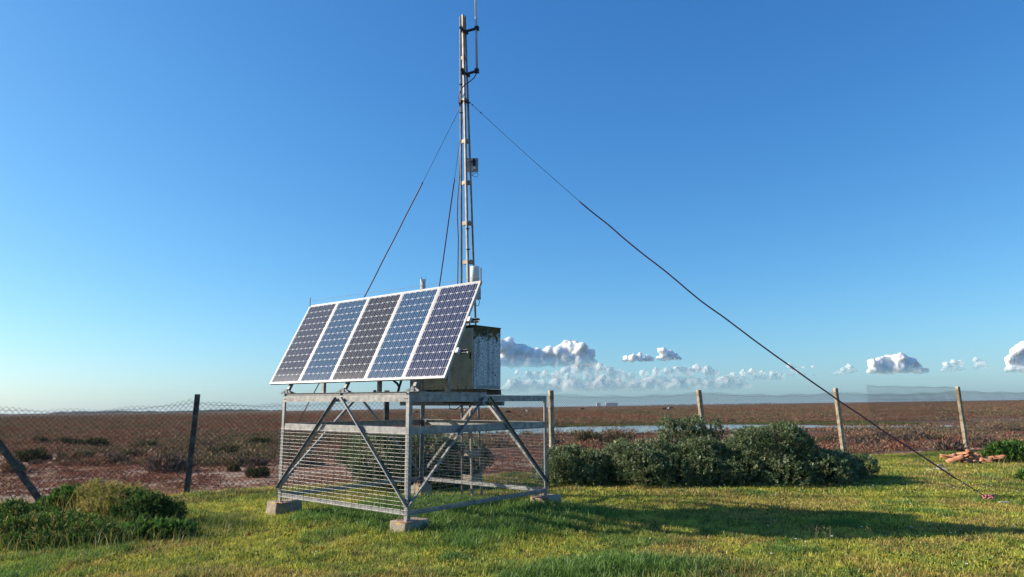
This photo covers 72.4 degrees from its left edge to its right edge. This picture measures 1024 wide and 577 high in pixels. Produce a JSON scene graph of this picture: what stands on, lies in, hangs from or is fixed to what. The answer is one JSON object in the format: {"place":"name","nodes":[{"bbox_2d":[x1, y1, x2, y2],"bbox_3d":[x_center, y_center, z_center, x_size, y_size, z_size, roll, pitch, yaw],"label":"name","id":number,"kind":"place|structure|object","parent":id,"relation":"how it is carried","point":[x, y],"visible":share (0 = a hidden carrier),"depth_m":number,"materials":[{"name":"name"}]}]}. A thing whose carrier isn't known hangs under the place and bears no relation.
{"place":"outdoors","nodes":[
{"label":"outdoors","id":0,"kind":"place"},
{"bbox_2d":[0,449,1023,576],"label":"lawn","id":1,"kind":"structure","parent":0,"point":[257,563],"depth_m":9.03,"materials":[{"name":"plant"}]},
{"bbox_2d":[0,439,40,500],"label":"fence strut","id":2,"kind":"object","parent":1,"relation":"on","point":[20,473],"visible":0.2,"depth_m":13.15,"materials":[{"name":"wood"}]},
{"bbox_2d":[0,496,61,521],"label":"weed plant","id":3,"kind":"object","parent":1,"relation":"on","point":[15,508],"visible":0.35,"depth_m":9.58,"materials":[{"name":"green plant"}]},
{"bbox_2d":[0,508,118,550],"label":"weed plant","id":4,"kind":"object","parent":1,"relation":"on","point":[35,521],"visible":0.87,"depth_m":8.81,"materials":[{"name":"green plant"}]},
{"bbox_2d":[31,481,96,511],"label":"weed plant","id":5,"kind":"object","parent":1,"relation":"on","point":[68,491],"visible":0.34,"depth_m":10.38,"materials":[{"name":"green plant"}]},
{"bbox_2d":[67,477,165,516],"bbox_3d":[-5.869,3.187,10.372,1.435,0.802,0.837,1,-10,-10],"label":"weed plant","id":6,"kind":"object","parent":1,"relation":"on","point":[94,489],"visible":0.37,"depth_m":10.30,"materials":[{"name":"green plant"}]},
{"bbox_2d":[107,486,188,524],"bbox_3d":[-5.296,3.212,10.029,1.060,0.705,1.061,-1,-10,0],"label":"weed plant","id":7,"kind":"object","parent":1,"relation":"on","point":[158,505],"visible":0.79,"depth_m":9.93,"materials":[{"name":"green plant"}]},
{"bbox_2d":[102,514,201,541],"bbox_3d":[-4.732,3.214,9.160,1.298,0.499,0.732,-1,-10,0],"label":"weed plant","id":8,"kind":"object","parent":1,"relation":"on","point":[159,522],"visible":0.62,"depth_m":9.02,"materials":[{"name":"green plant"}]},
{"bbox_2d":[183,394,199,493],"bbox_3d":[-6.610,3.278,14.407,0.235,2.173,0.165,3,-10,-22],"label":"fence post","id":9,"kind":"object","parent":1,"relation":"on","point":[188,476],"visible":0.91,"depth_m":14.38,"materials":[{"name":"metal"}]},
{"bbox_2d":[0,400,191,500],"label":"wire fence","id":10,"kind":"object","parent":9,"relation":"attached to","point":[96,446],"visible":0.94,"depth_m":13.78,"materials":[{"name":"metal"}]},
{"bbox_2d":[190,401,383,490],"bbox_3d":[-4.785,3.302,15.236,4.100,1.930,0.045,3,-10,-23],"label":"wire fence","id":11,"kind":"object","parent":9,"relation":"attached to","point":[266,442],"visible":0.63,"depth_m":14.95,"materials":[{"name":"metal"}]},
{"bbox_2d":[266,499,301,515],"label":"concrete block","id":12,"kind":"structure","parent":1,"relation":"on","point":[273,507],"depth_m":11.12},
{"bbox_2d":[383,390,389,456],"bbox_3d":[-2.932,3.458,15.979,0.236,2.236,0.130,3,-10,-23],"label":"fence post","id":13,"kind":"object","parent":1,"relation":"on","point":[386,410],"visible":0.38,"depth_m":16.06,"materials":[{"name":"metal"}]},
{"bbox_2d":[389,394,549,474],"bbox_3d":[-0.956,3.522,16.858,4.245,1.925,0.044,3,-10,-23],"label":"wire fence","id":14,"kind":"object","parent":13,"relation":"attached to","point":[493,432],"visible":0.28,"depth_m":17.11,"materials":[{"name":"metal"}]},
{"bbox_2d":[389,517,428,534],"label":"concrete block","id":15,"kind":"structure","parent":1,"relation":"on","point":[398,526],"depth_m":9.25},
{"bbox_2d":[275,395,550,522],"bbox_3d":[-1.547,2.590,11.410,3.149,1.657,3.211,-8,-12,39],"label":"steel frame","id":16,"kind":"object","parent":15,"relation":"on","point":[408,431],"visible":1,"depth_m":10.76,"materials":[{"name":"metal"}]},
{"bbox_2d":[281,316,485,395],"bbox_3d":[-1.995,0.959,11.033,4.306,1.442,1.580,-8,-12,39],"label":"panel rack","id":17,"kind":"object","parent":16,"relation":"on","point":[344,390],"visible":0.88,"depth_m":10.06,"materials":[{"name":"metal"}]},
{"bbox_2d":[270,302,337,384],"bbox_3d":[-3.496,0.923,11.834,0.804,1.580,0.055,-8,-39,38],"label":"solar panel","id":18,"kind":"object","parent":17,"relation":"attached to","point":[301,348],"visible":1,"depth_m":11.79,"materials":[{"name":"blue glass"}]},
{"bbox_2d":[298,297,368,383],"bbox_3d":[-2.864,0.839,11.339,0.804,1.580,0.055,-8,-39,38],"label":"solar panel","id":19,"kind":"object","parent":17,"relation":"attached to","point":[324,360],"visible":1,"depth_m":11.30,"materials":[{"name":"blue glass"}]},
{"bbox_2d":[330,292,402,382],"bbox_3d":[-2.231,0.755,10.843,0.804,1.580,0.055,-8,-39,38],"label":"solar panel","id":20,"kind":"object","parent":17,"relation":"attached to","point":[362,346],"visible":1,"depth_m":10.80,"materials":[{"name":"blue glass"}]},
{"bbox_2d":[364,287,439,381],"bbox_3d":[-1.598,0.671,10.348,0.804,1.580,0.055,-8,-40,38],"label":"solar panel","id":21,"kind":"object","parent":17,"relation":"attached to","point":[395,351],"visible":1,"depth_m":10.30,"materials":[{"name":"blue glass"}]},
{"bbox_2d":[373,381,401,391],"bbox_3d":[-1.854,1.470,10.502,0.632,0.270,0.078,-8,-12,35],"label":"power cable","id":22,"kind":"object","parent":21,"relation":"hanging from","point":[398,385],"visible":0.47,"depth_m":10.34,"materials":[{"name":"black rubber"}]},
{"bbox_2d":[410,380,428,391],"bbox_3d":[-1.402,1.363,11.576,0.360,0.808,0.462,-8,-12,39],"label":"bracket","id":23,"kind":"object","parent":17,"relation":"attached to","point":[412,383],"visible":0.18,"depth_m":11.33,"materials":[{"name":"metal"}]},
{"bbox_2d":[403,281,480,380],"bbox_3d":[-0.966,0.587,9.852,0.804,1.580,0.056,-8,-40,38],"label":"solar panel","id":24,"kind":"object","parent":17,"relation":"attached to","point":[434,353],"visible":1,"depth_m":9.80,"materials":[{"name":"blue glass"}]},
{"bbox_2d":[480,268,481,284],"bbox_3d":[-0.442,-0.174,9.982,0.025,0.252,0.004,-8,-12,38],"label":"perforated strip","id":25,"kind":"object","parent":24,"relation":"attached to","point":[481,275],"visible":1,"depth_m":9.98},
{"bbox_2d":[314,276,479,300],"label":"spikes","id":26,"kind":"object","parent":25,"relation":"attached to","point":[394,289],"visible":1,"depth_m":11.26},
{"bbox_2d":[420,279,425,419],"bbox_3d":[-1.432,0.943,11.194,0.097,2.288,0.096,-1,-10,0],"label":"weather sensor","id":27,"kind":"object","parent":16,"relation":"attached to","point":[422,282],"visible":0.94,"depth_m":11.09,"materials":[{"name":"white plastic"}]},
{"bbox_2d":[424,325,501,394],"bbox_3d":[-0.827,1.169,11.159,1.250,1.055,0.660,-8,-12,39],"label":"control cabinet","id":28,"kind":"object","parent":16,"relation":"on","point":[477,368],"visible":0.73,"depth_m":10.76,"materials":[{"name":"metal"}]},
{"bbox_2d":[334,433,494,489],"bbox_3d":[-2.061,3.620,14.831,3.332,1.329,1.678,1,-10,-13],"label":"saltbush","id":29,"kind":"object","parent":1,"relation":"on","point":[357,442],"visible":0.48,"depth_m":14.49,"materials":[{"name":"green plant"}]},
{"bbox_2d":[411,485,431,495],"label":"concrete block","id":30,"kind":"structure","parent":1,"relation":"on","point":[423,490],"depth_m":13.17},
{"bbox_2d":[459,14,481,495],"bbox_3d":[-0.829,-0.855,13.727,0.430,9.824,0.275,-1,-10,0],"label":"antenna mast","id":31,"kind":"object","parent":1,"relation":"on","point":[464,101],"visible":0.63,"depth_m":13.91,"materials":[{"name":"metal"}]},
{"bbox_2d":[415,118,462,448],"bbox_3d":[-1.832,0.594,16.572,0.033,7.758,6.427,2,-10,-17],"label":"guy wire","id":32,"kind":"object","parent":31,"relation":"attached to","point":[447,228],"visible":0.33,"depth_m":15.41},
{"bbox_2d":[457,73,476,283],"bbox_3d":[-0.911,-1.544,13.816,0.441,5.805,0.180,-4,-10,19],"label":"antenna cable","id":33,"kind":"object","parent":31,"relation":"attached to","point":[458,190],"visible":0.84,"depth_m":13.96,"materials":[{"name":"black rubber"}]},
{"bbox_2d":[459,0,479,76],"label":"whip antenna","id":34,"kind":"object","parent":31,"relation":"attached to","point":[476,69],"visible":1,"depth_m":14.41,"materials":[{"name":"grey plastic"}]},
{"bbox_2d":[467,158,477,176],"bbox_3d":[-0.827,-2.457,14.195,0.287,0.462,0.187,-1,-10,0],"label":"panel antenna","id":35,"kind":"object","parent":31,"relation":"attached to","point":[474,164],"visible":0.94,"depth_m":14.26,"materials":[{"name":"white plastic"}]},
{"bbox_2d":[470,266,480,305],"bbox_3d":[-0.694,-0.025,13.402,0.197,0.766,0.349,-1,-10,0],"label":"cylinder sensor","id":36,"kind":"object","parent":31,"relation":"attached to","point":[474,271],"visible":0.64,"depth_m":13.28,"materials":[{"name":"white plastic"}]},
{"bbox_2d":[472,104,984,495],"bbox_3d":[3.486,-0.186,12.918,8.784,7.800,0.032,-2,-10,10],"label":"guy wire","id":37,"kind":"object","parent":31,"relation":"attached to","point":[754,339],"visible":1,"depth_m":12.54,"materials":[{"name":"metal"}]},
{"bbox_2d":[0,482,1023,576],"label":"clover leaves","id":38,"kind":"object","parent":1,"relation":"on","point":[770,507],"visible":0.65,"depth_m":8.65,"materials":[{"name":"green plant"}]},
{"bbox_2d":[0,453,1023,563],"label":"tall grass","id":39,"kind":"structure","parent":1,"relation":"on","point":[219,522],"depth_m":9.44,"materials":[{"name":"plant"}]},
{"bbox_2d":[530,493,561,502],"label":"concrete block","id":40,"kind":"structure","parent":1,"relation":"on","point":[554,497],"depth_m":11.68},
{"bbox_2d":[548,390,554,449],"bbox_3d":[0.959,3.691,17.640,0.236,2.218,0.130,3,-10,-23],"label":"fence post","id":41,"kind":"object","parent":1,"relation":"on","point":[551,408],"visible":0.75,"depth_m":17.69,"materials":[{"name":"wood"}]},
{"bbox_2d":[531,443,611,486],"bbox_3d":[1.303,3.788,14.969,1.811,0.945,1.492,-1,-10,0],"label":"saltbush","id":42,"kind":"object","parent":1,"relation":"on","point":[580,467],"visible":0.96,"depth_m":14.65,"materials":[{"name":"green plant"}]},
{"bbox_2d":[598,436,699,488],"bbox_3d":[2.796,3.690,14.760,2.273,1.148,1.820,-5,-10,23],"label":"saltbush","id":43,"kind":"object","parent":1,"relation":"on","point":[634,463],"visible":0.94,"depth_m":14.42,"materials":[{"name":"green plant"}]},
{"bbox_2d":[656,412,726,450],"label":"saltbush","id":44,"kind":"object","parent":1,"relation":"on","point":[688,429],"visible":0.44,"depth_m":16.81,"materials":[{"name":"green plant"}]},
{"bbox_2d":[695,390,704,421],"bbox_3d":[5.281,3.946,19.486,0.333,2.206,0.163,3,-10,-22],"label":"fence post","id":45,"kind":"object","parent":1,"relation":"on","point":[700,402],"visible":0.42,"depth_m":19.59,"materials":[{"name":"wood"}]},
{"bbox_2d":[554,392,702,460],"bbox_3d":[3.186,3.749,18.613,4.776,1.944,0.044,3,-10,-23],"label":"wire fence","id":46,"kind":"object","parent":45,"relation":"attached to","point":[658,407],"visible":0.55,"depth_m":18.50,"materials":[{"name":"metal"}]},
{"bbox_2d":[653,434,750,486],"bbox_3d":[4.137,3.669,14.907,2.056,1.164,2.072,-10,-13,43],"label":"saltbush","id":47,"kind":"object","parent":1,"relation":"on","point":[705,461],"visible":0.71,"depth_m":14.33,"materials":[{"name":"green plant"}]},
{"bbox_2d":[698,421,858,487],"bbox_3d":[5.621,3.539,15.051,3.206,1.432,2.906,-1,-10,0],"label":"saltbush","id":48,"kind":"object","parent":1,"relation":"on","point":[764,455],"visible":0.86,"depth_m":14.26,"materials":[{"name":"green plant"}]},
{"bbox_2d":[833,388,845,451],"bbox_3d":[10.072,4.203,21.546,0.308,2.248,0.155,3,-10,-23],"label":"fence post","id":49,"kind":"object","parent":1,"relation":"on","point":[840,423],"visible":0.81,"depth_m":21.55,"materials":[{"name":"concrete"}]},
{"bbox_2d":[703,392,841,449],"bbox_3d":[7.769,4.017,20.564,5.213,1.934,0.044,3,-11,-23],"label":"wire fence","id":50,"kind":"object","parent":49,"relation":"attached to","point":[783,406],"visible":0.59,"depth_m":20.76,"materials":[{"name":"metal"}]},
{"bbox_2d":[799,447,880,479],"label":"saltbush","id":51,"kind":"object","parent":1,"relation":"on","point":[859,460],"visible":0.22,"depth_m":14.95,"materials":[{"name":"green plant"}]},
{"bbox_2d":[945,454,965,462],"bbox_3d":[11.680,4.491,18.434,0.452,0.174,0.073,-25,-61,16],"label":"roof tile","id":52,"kind":"object","parent":1,"relation":"on","point":[958,458],"visible":0.97,"depth_m":18.40,"materials":[{"name":"ceramic"}]},
{"bbox_2d":[955,387,968,448],"bbox_3d":[15.263,4.483,23.750,0.283,2.282,0.144,3,-10,-23],"label":"fence post","id":53,"kind":"object","parent":1,"relation":"on","point":[962,420],"visible":0.91,"depth_m":23.75,"materials":[{"name":"wood"}]},
{"bbox_2d":[839,390,964,454],"bbox_3d":[12.747,4.299,22.695,5.644,1.945,0.044,3,-10,-23],"label":"wire fence","id":54,"kind":"object","parent":53,"relation":"attached to","point":[900,421],"visible":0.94,"depth_m":22.61,"materials":[{"name":"metal"}]},
{"bbox_2d":[867,385,959,422],"bbox_3d":[13.322,3.779,23.070,4.346,1.198,0.041,3,-10,-23],"label":"wire fence","id":55,"kind":"object","parent":53,"relation":"attached to","point":[912,402],"visible":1,"depth_m":23.02,"materials":[{"name":"metal"}]},
{"bbox_2d":[961,390,1023,447],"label":"wire fence","id":56,"kind":"object","parent":53,"relation":"attached to","point":[1019,429],"visible":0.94,"depth_m":24.45,"materials":[{"name":"metal"}]},
{"bbox_2d":[982,494,994,499],"bbox_3d":[7.890,3.461,11.539,0.252,0.133,0.177,-4,-10,16],"label":"knotted rag","id":57,"kind":"object","parent":1,"relation":"on","point":[988,496],"visible":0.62,"depth_m":11.54,"materials":[{"name":"pink fabric"}]},
{"bbox_2d":[979,438,1023,461],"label":"weed plant","id":58,"kind":"object","parent":1,"relation":"on","point":[1013,448],"visible":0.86,"depth_m":18.57,"materials":[{"name":"green plant"}]},
{"bbox_2d":[993,459,1013,462],"bbox_3d":[13.002,4.537,18.527,0.462,0.074,0.178,0,16,21],"label":"roof tile","id":59,"kind":"object","parent":1,"relation":"on","point":[1004,460],"visible":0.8,"depth_m":18.47,"materials":[{"name":"ceramic"}]},
{"bbox_2d":[989,455,1005,459],"bbox_3d":[12.806,4.472,18.538,0.462,0.074,0.178,-13,8,23],"label":"roof tile","id":60,"kind":"object","parent":59,"relation":"on","point":[998,457],"visible":0.7,"depth_m":18.48,"materials":[{"name":"ceramic"}]},
{"bbox_2d":[1012,467,1023,480],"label":"weed plant","id":61,"kind":"object","parent":1,"relation":"on","point":[1020,474],"visible":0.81,"depth_m":14.30,"materials":[{"name":"green plant"}]},
{"bbox_3d":[12.044,4.570,18.564,0.449,0.173,0.072,19,-51,-16],"label":"roof tile","id":62,"kind":"object","parent":1,"relation":"on","visible":0},
{"bbox_2d":[940,454,954,458],"bbox_3d":[11.716,4.493,18.668,0.504,0.082,0.194,5,-34,33],"label":"roof tile","id":63,"kind":"object","parent":62,"relation":"on","point":[944,456],"visible":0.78,"depth_m":18.73,"materials":[{"name":"ceramic"}]},
{"bbox_2d":[0,400,1023,504],"bbox_3d":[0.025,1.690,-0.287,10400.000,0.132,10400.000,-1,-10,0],"label":"ground","id":64,"kind":"structure","parent":0,"point":[235,474],"depth_m":20.81,"materials":[{"name":"soil"}]},
{"bbox_2d":[0,456,26,472],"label":"marsh shrub","id":65,"kind":"object","parent":64,"relation":"on","point":[5,464],"visible":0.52,"depth_m":20.24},
{"bbox_2d":[13,446,52,461],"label":"marsh shrub","id":66,"kind":"object","parent":64,"relation":"on","point":[30,454],"visible":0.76,"depth_m":25.14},
{"bbox_2d":[26,459,46,464],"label":"marsh shrub","id":67,"kind":"object","parent":64,"relation":"on","point":[35,461],"visible":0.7,"depth_m":23.26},
{"bbox_2d":[32,435,50,442],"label":"marsh shrub","id":68,"kind":"object","parent":64,"relation":"on","point":[42,438],"visible":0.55,"depth_m":38.36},
{"bbox_2d":[50,436,73,443],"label":"marsh shrub","id":69,"kind":"object","parent":64,"relation":"on","point":[69,440],"visible":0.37,"depth_m":36.60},
{"bbox_2d":[57,458,72,465],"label":"marsh shrub","id":70,"kind":"object","parent":64,"relation":"on","point":[63,461],"visible":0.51,"depth_m":22.75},
{"bbox_2d":[52,449,97,462],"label":"marsh shrub","id":71,"kind":"object","parent":64,"relation":"on","point":[58,457],"visible":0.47,"depth_m":24.49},
{"bbox_2d":[71,437,109,446],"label":"marsh shrub","id":72,"kind":"object","parent":64,"relation":"on","point":[91,439],"visible":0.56,"depth_m":34.88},
{"bbox_2d":[102,451,129,463],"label":"marsh shrub","id":73,"kind":"object","parent":64,"relation":"on","point":[114,456],"visible":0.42,"depth_m":23.10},
{"bbox_2d":[119,448,150,457],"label":"marsh shrub","id":74,"kind":"object","parent":64,"relation":"on","point":[135,450],"visible":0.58,"depth_m":26.15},
{"bbox_2d":[0,408,286,414],"bbox_3d":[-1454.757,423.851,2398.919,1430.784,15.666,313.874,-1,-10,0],"label":"distant wood","id":75,"kind":"object","parent":64,"relation":"on","point":[123,411],"visible":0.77,"depth_m":2307.70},
{"bbox_2d":[128,438,160,446],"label":"marsh shrub","id":76,"kind":"object","parent":64,"relation":"on","point":[146,443],"visible":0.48,"depth_m":31.73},
{"bbox_2d":[144,451,197,472],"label":"marsh shrub","id":77,"kind":"object","parent":64,"relation":"on","point":[157,466],"visible":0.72,"depth_m":19.62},
{"bbox_2d":[160,445,182,449],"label":"marsh shrub","id":78,"kind":"object","parent":64,"relation":"on","point":[168,447],"visible":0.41,"depth_m":29.94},
{"bbox_2d":[197,440,216,447],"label":"marsh shrub","id":79,"kind":"object","parent":64,"relation":"on","point":[202,443],"visible":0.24,"depth_m":30.49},
{"bbox_2d":[205,443,240,455],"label":"marsh shrub","id":80,"kind":"object","parent":64,"relation":"on","point":[221,448],"visible":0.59,"depth_m":26.84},
{"bbox_2d":[226,462,241,471],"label":"marsh shrub","id":81,"kind":"object","parent":64,"relation":"on","point":[231,468],"visible":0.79,"depth_m":19.56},
{"bbox_2d":[243,461,255,474],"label":"marsh shrub","id":82,"kind":"object","parent":64,"relation":"on","point":[251,465],"visible":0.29,"depth_m":18.46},
{"bbox_2d":[235,456,269,466],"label":"marsh shrub","id":83,"kind":"object","parent":64,"relation":"on","point":[252,459],"visible":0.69,"depth_m":21.64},
{"bbox_2d":[239,448,267,453],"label":"marsh shrub","id":84,"kind":"object","parent":64,"relation":"on","point":[243,450],"visible":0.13,"depth_m":25.38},
{"bbox_2d":[245,465,270,477],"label":"marsh shrub","id":85,"kind":"object","parent":64,"relation":"on","point":[252,471],"visible":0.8,"depth_m":17.80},
{"bbox_2d":[246,436,271,443],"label":"marsh shrub","id":86,"kind":"object","parent":64,"relation":"on","point":[258,438],"visible":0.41,"depth_m":33.42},
{"bbox_2d":[286,456,326,466],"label":"marsh shrub","id":87,"kind":"object","parent":64,"relation":"on","point":[305,461],"visible":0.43,"depth_m":21.12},
{"bbox_2d":[272,109,459,470],"bbox_3d":[-3.798,0.640,16.665,0.033,7.759,8.358,8,-13,-42],"label":"guy wire","id":88,"kind":"object","parent":64,"relation":"attached to","point":[378,269],"visible":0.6,"depth_m":15.76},
{"bbox_2d":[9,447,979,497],"bbox_3d":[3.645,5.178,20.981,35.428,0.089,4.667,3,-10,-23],"label":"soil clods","id":89,"kind":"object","parent":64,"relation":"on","point":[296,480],"visible":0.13,"depth_m":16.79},
{"bbox_2d":[486,437,507,447],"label":"marsh shrub","id":90,"kind":"object","parent":64,"relation":"on","point":[493,439],"visible":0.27,"depth_m":29.54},
{"bbox_2d":[0,400,1023,495],"bbox_3d":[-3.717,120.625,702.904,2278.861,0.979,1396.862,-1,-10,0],"label":"saltmarsh scrub","id":91,"kind":"object","parent":64,"relation":"on","point":[212,436],"visible":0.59,"depth_m":51.96,"materials":[{"name":"plant"}]},
{"bbox_2d":[569,429,603,442],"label":"marsh shrub","id":92,"kind":"object","parent":64,"relation":"on","point":[582,434],"visible":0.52,"depth_m":31.38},
{"bbox_2d":[587,441,607,446],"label":"marsh shrub","id":93,"kind":"object","parent":64,"relation":"on","point":[600,444],"visible":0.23,"depth_m":26.99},
{"bbox_2d":[605,402,617,405],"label":"farm building","id":94,"kind":"structure","parent":64,"relation":"on","point":[611,404],"depth_m":2850.09,"materials":[{"name":"stone"}]},
{"bbox_2d":[602,431,636,444],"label":"marsh shrub","id":95,"kind":"object","parent":64,"relation":"on","point":[615,436],"visible":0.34,"depth_m":30.06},
{"bbox_2d":[811,435,837,441],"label":"marsh shrub","id":96,"kind":"object","parent":64,"relation":"on","point":[826,438],"visible":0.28,"depth_m":27.09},
{"bbox_2d":[838,437,874,446],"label":"marsh shrub","id":97,"kind":"object","parent":64,"relation":"on","point":[861,441],"visible":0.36,"depth_m":25.21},
{"bbox_2d":[844,432,884,441],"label":"marsh shrub","id":98,"kind":"object","parent":64,"relation":"on","point":[865,436],"visible":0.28,"depth_m":27.64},
{"bbox_2d":[864,431,896,439],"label":"marsh shrub","id":99,"kind":"object","parent":64,"relation":"on","point":[877,432],"visible":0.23,"depth_m":29.02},
{"bbox_2d":[892,430,932,442],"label":"marsh shrub","id":100,"kind":"object","parent":64,"relation":"on","point":[907,435],"visible":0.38,"depth_m":27.79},
{"bbox_2d":[917,433,945,440],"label":"marsh shrub","id":101,"kind":"object","parent":64,"relation":"on","point":[934,435],"visible":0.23,"depth_m":27.54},
{"bbox_2d":[933,437,967,451],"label":"marsh shrub","id":102,"kind":"object","parent":64,"relation":"on","point":[945,446],"visible":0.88,"depth_m":22.74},
{"bbox_2d":[968,435,1002,447],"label":"marsh shrub","id":103,"kind":"object","parent":64,"relation":"on","point":[984,440],"visible":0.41,"depth_m":25.05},
{"bbox_2d":[0,0,1023,414],"label":"sky","id":104,"kind":"structure","parent":0,"point":[841,182],"materials":[{"name":"blue"}]},
{"bbox_2d":[501,337,595,361],"bbox_3d":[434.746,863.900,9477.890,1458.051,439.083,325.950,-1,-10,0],"label":"cloud","id":105,"kind":"structure","parent":0,"point":[564,350],"depth_m":9426.76,"materials":[{"name":"white"}]},
{"bbox_2d":[622,352,653,360],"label":"cloud","id":106,"kind":"structure","parent":0,"point":[634,357],"depth_m":9248.64,"materials":[{"name":"white"}]},
{"bbox_2d":[445,424,832,434],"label":"water","id":107,"kind":"structure","parent":0,"point":[647,427],"depth_m":49.89,"materials":[{"name":"grey liquid"}]},
{"bbox_2d":[656,347,680,358],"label":"cloud","id":108,"kind":"structure","parent":0,"point":[664,353],"depth_m":9244.51,"materials":[{"name":"white"}]},
{"bbox_2d":[551,465,985,539],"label":"seed stalks","id":109,"kind":"object","parent":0,"point":[712,522],"visible":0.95,"depth_m":8.94,"materials":[{"name":"beige plant"}]},
{"bbox_2d":[867,352,928,370],"bbox_3d":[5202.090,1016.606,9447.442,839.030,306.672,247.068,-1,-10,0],"label":"cloud","id":110,"kind":"structure","parent":0,"point":[900,361],"depth_m":9389.43,"materials":[{"name":"white"}]},
{"bbox_2d":[1004,341,1023,366],"bbox_3d":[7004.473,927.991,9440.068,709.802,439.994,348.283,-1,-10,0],"label":"cloud","id":111,"kind":"structure","parent":0,"point":[1015,357],"depth_m":9416.78,"materials":[{"name":"white"}]},
{"label":"roof tile","id":112,"kind":"object","parent":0,"visible":0},
{"bbox_2d":[972,455,992,461],"bbox_3d":[12.398,4.472,18.422,0.461,0.074,0.178,2,30,37],"label":"roof tile","id":113,"kind":"object","parent":112,"relation":"on","point":[984,458],"visible":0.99,"depth_m":18.37,"materials":[{"name":"ceramic"}]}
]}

